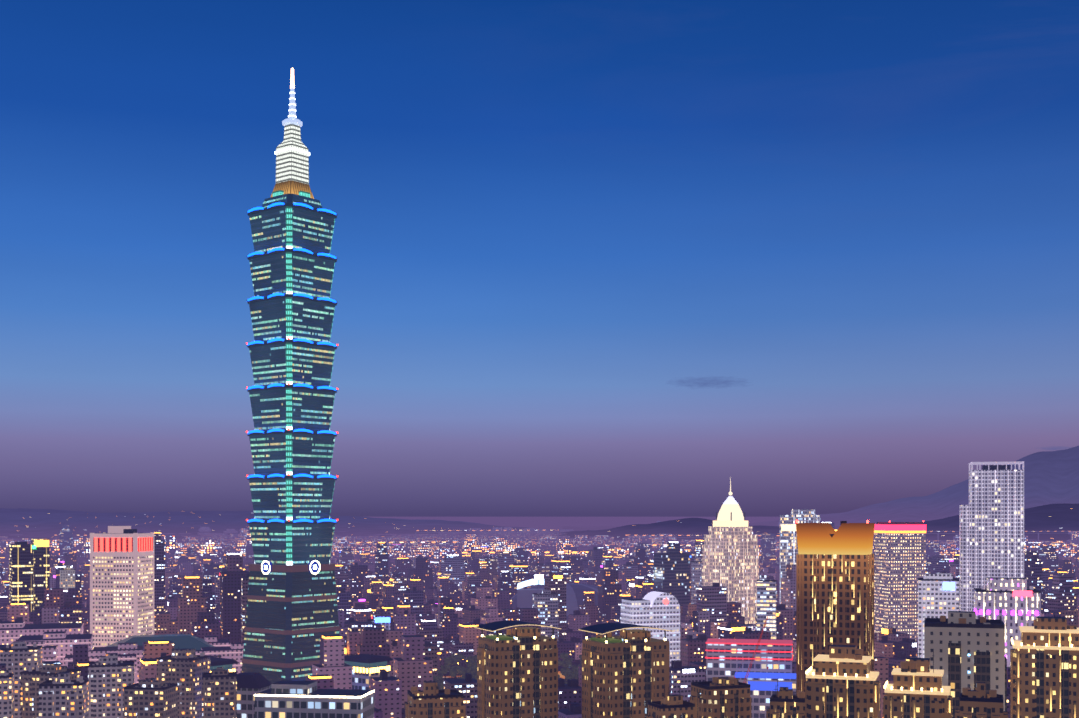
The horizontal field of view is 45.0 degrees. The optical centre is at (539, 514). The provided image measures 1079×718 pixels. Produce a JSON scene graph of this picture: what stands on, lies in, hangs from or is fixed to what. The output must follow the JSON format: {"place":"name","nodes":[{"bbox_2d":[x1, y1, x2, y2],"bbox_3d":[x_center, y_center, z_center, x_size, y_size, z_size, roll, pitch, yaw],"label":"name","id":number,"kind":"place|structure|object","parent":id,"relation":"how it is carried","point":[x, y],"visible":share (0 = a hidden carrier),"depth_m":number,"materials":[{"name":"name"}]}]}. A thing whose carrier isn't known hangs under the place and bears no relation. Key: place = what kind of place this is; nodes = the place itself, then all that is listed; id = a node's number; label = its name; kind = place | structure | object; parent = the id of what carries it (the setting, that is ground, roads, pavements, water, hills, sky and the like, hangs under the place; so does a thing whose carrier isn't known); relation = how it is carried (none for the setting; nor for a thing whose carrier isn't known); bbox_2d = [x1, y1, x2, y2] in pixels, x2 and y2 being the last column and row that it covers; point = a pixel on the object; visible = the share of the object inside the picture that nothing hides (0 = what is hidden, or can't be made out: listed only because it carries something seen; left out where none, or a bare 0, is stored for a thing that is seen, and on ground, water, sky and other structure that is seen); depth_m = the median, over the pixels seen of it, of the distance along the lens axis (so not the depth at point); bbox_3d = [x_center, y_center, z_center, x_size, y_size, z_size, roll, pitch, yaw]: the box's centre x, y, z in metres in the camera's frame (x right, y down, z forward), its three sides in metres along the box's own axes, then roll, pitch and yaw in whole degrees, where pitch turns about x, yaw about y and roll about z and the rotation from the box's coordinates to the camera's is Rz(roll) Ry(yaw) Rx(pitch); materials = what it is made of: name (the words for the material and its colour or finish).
{"place":"outdoors","nodes":[
{"label":"outdoors","id":0,"kind":"place"},
{"bbox_2d":[9,539,49,611],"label":"building","id":1,"kind":"structure","parent":0,"point":[29,573],"depth_m":1487.80,"materials":[{"name":"black glass"}]},
{"bbox_2d":[210,657,238,671],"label":"building","id":2,"kind":"structure","parent":0,"point":[224,663],"depth_m":1000.18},
{"bbox_2d":[0,508,528,538],"bbox_3d":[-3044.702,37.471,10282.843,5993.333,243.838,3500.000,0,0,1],"label":"hills","id":3,"kind":"structure","parent":0,"point":[38,523],"depth_m":10611.56,"materials":[{"name":"purple"}]},
{"bbox_2d":[344,654,392,689],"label":"building","id":4,"kind":"structure","parent":0,"point":[365,667],"depth_m":994.80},
{"bbox_2d":[16,517,779,683],"bbox_3d":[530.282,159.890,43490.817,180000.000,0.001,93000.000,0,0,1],"label":"ground","id":5,"kind":"structure","parent":0,"point":[552,524],"depth_m":28882.53,"materials":[{"name":"purple"}]},
{"bbox_2d":[0,668,13,717],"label":"apartment block","id":6,"kind":"structure","parent":5,"relation":"on","point":[6,694],"depth_m":793.62,"materials":[{"name":"grey"}]},
{"bbox_2d":[0,641,41,717],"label":"apartment block","id":7,"kind":"structure","parent":5,"relation":"on","point":[17,658],"depth_m":889.21,"materials":[{"name":"grey"}]},
{"bbox_2d":[21,663,80,717],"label":"apartment block","id":8,"kind":"structure","parent":5,"relation":"on","point":[32,680],"depth_m":808.32,"materials":[{"name":"grey"}]},
{"bbox_2d":[39,672,88,717],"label":"apartment block","id":9,"kind":"structure","parent":5,"relation":"on","point":[62,695],"depth_m":748.18,"materials":[{"name":"grey"}]},
{"bbox_2d":[60,565,74,590],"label":"tower","id":10,"kind":"structure","parent":5,"relation":"on","point":[67,576],"depth_m":1695.95,"materials":[{"name":"grey"}]},
{"bbox_2d":[88,653,133,717],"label":"apartment block","id":11,"kind":"structure","parent":5,"relation":"on","point":[110,676],"depth_m":826.86,"materials":[{"name":"grey"}]},
{"bbox_2d":[90,526,153,647],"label":"high-rise building","id":12,"kind":"structure","parent":5,"relation":"on","point":[121,582],"depth_m":1229.76,"materials":[{"name":"grey"}]},
{"bbox_2d":[0,621,243,683],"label":"buildings","id":13,"kind":"structure","parent":5,"relation":"on","point":[57,641],"depth_m":1096.58,"materials":[{"name":"stone"}]},
{"bbox_2d":[124,675,177,717],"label":"apartment block","id":14,"kind":"structure","parent":5,"relation":"on","point":[150,698],"depth_m":747.42,"materials":[{"name":"grey"}]},
{"bbox_2d":[157,646,209,717],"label":"apartment block","id":15,"kind":"structure","parent":5,"relation":"on","point":[184,669],"depth_m":856.19,"materials":[{"name":"grey"}]},
{"bbox_2d":[202,667,236,717],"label":"apartment block","id":16,"kind":"structure","parent":5,"relation":"on","point":[219,692],"depth_m":788.48,"materials":[{"name":"grey"}]},
{"bbox_2d":[237,672,271,717],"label":"dark hall","id":17,"kind":"structure","parent":5,"relation":"on","point":[249,685],"depth_m":817.22,"materials":[{"name":"stone"}]},
{"bbox_2d":[242,67,339,683],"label":"skyscraper","id":18,"kind":"structure","parent":5,"relation":"on","point":[292,618],"depth_m":978.85,"materials":[{"name":"teal glass"}]},
{"bbox_2d":[254,680,374,717],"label":"office building","id":19,"kind":"structure","parent":5,"relation":"on","point":[292,699],"depth_m":704.54,"materials":[{"name":"stone"}]},
{"bbox_2d":[374,616,390,629],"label":"office","id":20,"kind":"structure","parent":5,"relation":"on","point":[383,620],"depth_m":1340.50,"materials":[{"name":"blue glass"}]},
{"bbox_2d":[433,652,581,689],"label":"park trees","id":21,"kind":"object","parent":5,"relation":"on","point":[471,664],"visible":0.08,"depth_m":1259.54,"materials":[{"name":"green plant"}]},
{"bbox_2d":[474,621,560,717],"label":"apartment building","id":22,"kind":"structure","parent":5,"relation":"on","point":[517,672],"depth_m":544.81,"materials":[{"name":"brown"}]},
{"bbox_2d":[0,521,1078,717],"bbox_3d":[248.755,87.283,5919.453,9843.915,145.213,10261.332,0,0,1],"label":"city blocks","id":23,"kind":"structure","parent":5,"relation":"on","point":[438,611],"depth_m":1587.30,"materials":[{"name":"purple"}]},
{"bbox_2d":[533,589,558,640],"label":"office","id":24,"kind":"structure","parent":5,"relation":"on","point":[545,603],"depth_m":1485.88,"materials":[{"name":"grey"}]},
{"bbox_2d":[510,575,597,624],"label":"buildings","id":25,"kind":"structure","parent":5,"relation":"on","point":[522,598],"depth_m":1827.28,"materials":[{"name":"grey"}]},
{"bbox_2d":[55,530,1078,557],"bbox_3d":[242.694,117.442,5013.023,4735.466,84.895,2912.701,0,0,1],"label":"expressways","id":26,"kind":"structure","parent":5,"relation":"on","point":[415,542],"depth_m":5609.80,"materials":[{"name":"orange"}]},
{"bbox_2d":[578,623,673,717],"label":"apartment building","id":27,"kind":"structure","parent":5,"relation":"on","point":[625,673],"depth_m":543.20,"materials":[{"name":"brown concrete"}]},
{"bbox_2d":[654,549,689,604],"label":"dark glass block","id":28,"kind":"structure","parent":5,"relation":"on","point":[672,571],"depth_m":1631.38,"materials":[{"name":"blue"}]},
{"bbox_2d":[691,557,701,603],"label":"slim tower","id":29,"kind":"structure","parent":5,"relation":"on","point":[696,571],"depth_m":1686.10,"materials":[{"name":"grey"}]},
{"bbox_2d":[702,477,758,623],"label":"spire tower","id":30,"kind":"structure","parent":5,"relation":"on","point":[730,554],"depth_m":1478.74,"materials":[{"name":"stone"}]},
{"bbox_2d":[705,638,795,717],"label":"building","id":31,"kind":"structure","parent":5,"relation":"on","point":[724,657],"depth_m":876.12,"materials":[{"name":"grey"}]},
{"bbox_2d":[734,616,768,682],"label":"tower crane","id":32,"kind":"object","parent":5,"relation":"on","point":[755,650],"visible":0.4,"depth_m":518.28,"materials":[{"name":"red metal"}]},
{"bbox_2d":[757,572,775,639],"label":"banded block","id":33,"kind":"structure","parent":5,"relation":"on","point":[766,597],"depth_m":1284.83,"materials":[{"name":"grey"}]},
{"bbox_2d":[874,521,925,640],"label":"high-rise building","id":34,"kind":"structure","parent":5,"relation":"on","point":[899,559],"depth_m":1373.38,"materials":[{"name":"grey"}]},
{"bbox_2d":[918,573,958,657],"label":"white slab","id":35,"kind":"structure","parent":5,"relation":"on","point":[938,595],"depth_m":981.61,"materials":[{"name":"grey"}]},
{"bbox_2d":[959,461,1024,610],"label":"skyscraper","id":36,"kind":"structure","parent":5,"relation":"on","point":[991,529],"depth_m":1271.54,"materials":[{"name":"grey"}]},
{"bbox_2d":[974,577,1040,666],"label":"building","id":37,"kind":"structure","parent":5,"relation":"on","point":[1013,604],"depth_m":876.69,"materials":[{"name":"grey"}]},
{"bbox_2d":[405,681,465,717],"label":"residential tower","id":38,"kind":"structure","parent":0,"point":[430,700],"depth_m":586.67,"materials":[{"name":"brown"}]},
{"bbox_2d":[0,0,1078,516],"label":"sky","id":39,"kind":"structure","parent":0,"point":[558,222],"materials":[{"name":"blue"}]},
{"bbox_2d":[621,591,679,666],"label":"arch building","id":40,"kind":"structure","parent":0,"point":[659,610],"depth_m":1084.04,"materials":[{"name":"grey"}]},
{"bbox_2d":[646,684,694,717],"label":"residential tower","id":41,"kind":"structure","parent":0,"point":[674,706],"depth_m":509.49,"materials":[{"name":"brown"}]},
{"bbox_2d":[690,677,750,717],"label":"residential tower","id":42,"kind":"structure","parent":0,"point":[722,697],"depth_m":506.75,"materials":[{"name":"brown"}]},
{"bbox_2d":[766,678,804,717],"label":"residential tower","id":43,"kind":"structure","parent":0,"point":[785,702],"depth_m":488.32,"materials":[{"name":"brown"}]},
{"bbox_2d":[780,509,819,603],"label":"white glass tower","id":44,"kind":"structure","parent":0,"point":[788,545],"depth_m":1627.45,"materials":[{"name":"grey"}]},
{"bbox_2d":[527,503,1078,547],"bbox_3d":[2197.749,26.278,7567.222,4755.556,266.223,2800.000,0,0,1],"label":"mountain ridge","id":45,"kind":"structure","parent":0,"point":[1057,517],"depth_m":8015.02,"materials":[{"name":"purple"}]},
{"bbox_2d":[562,446,1078,530],"bbox_3d":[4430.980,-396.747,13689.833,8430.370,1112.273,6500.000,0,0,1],"label":"mountain ridge","id":46,"kind":"structure","parent":0,"point":[1051,477],"depth_m":14814.36,"materials":[{"name":"purple"}]},
{"bbox_2d":[796,520,874,691],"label":"skyscraper","id":47,"kind":"structure","parent":0,"point":[834,588],"depth_m":582.77,"materials":[{"name":"stone"}]},
{"bbox_2d":[805,645,879,717],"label":"apartment building","id":48,"kind":"structure","parent":0,"point":[842,682],"depth_m":464.96,"materials":[{"name":"brown concrete"}]},
{"bbox_2d":[883,647,951,717],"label":"apartment building","id":49,"kind":"structure","parent":0,"point":[916,689],"depth_m":440.96,"materials":[{"name":"brown concrete"}]},
{"bbox_2d":[924,611,1006,717],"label":"concrete residential tower","id":50,"kind":"structure","parent":0,"point":[968,647],"depth_m":499.90,"materials":[{"name":"grey concrete"}]},
{"bbox_2d":[955,682,1007,717],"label":"residential tower","id":51,"kind":"structure","parent":0,"point":[978,702],"depth_m":418.19,"materials":[{"name":"brown"}]},
{"bbox_2d":[1010,614,1078,717],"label":"apartment building","id":52,"kind":"structure","parent":0,"point":[1044,667],"depth_m":482.96,"materials":[{"name":"brown"}]}
]}

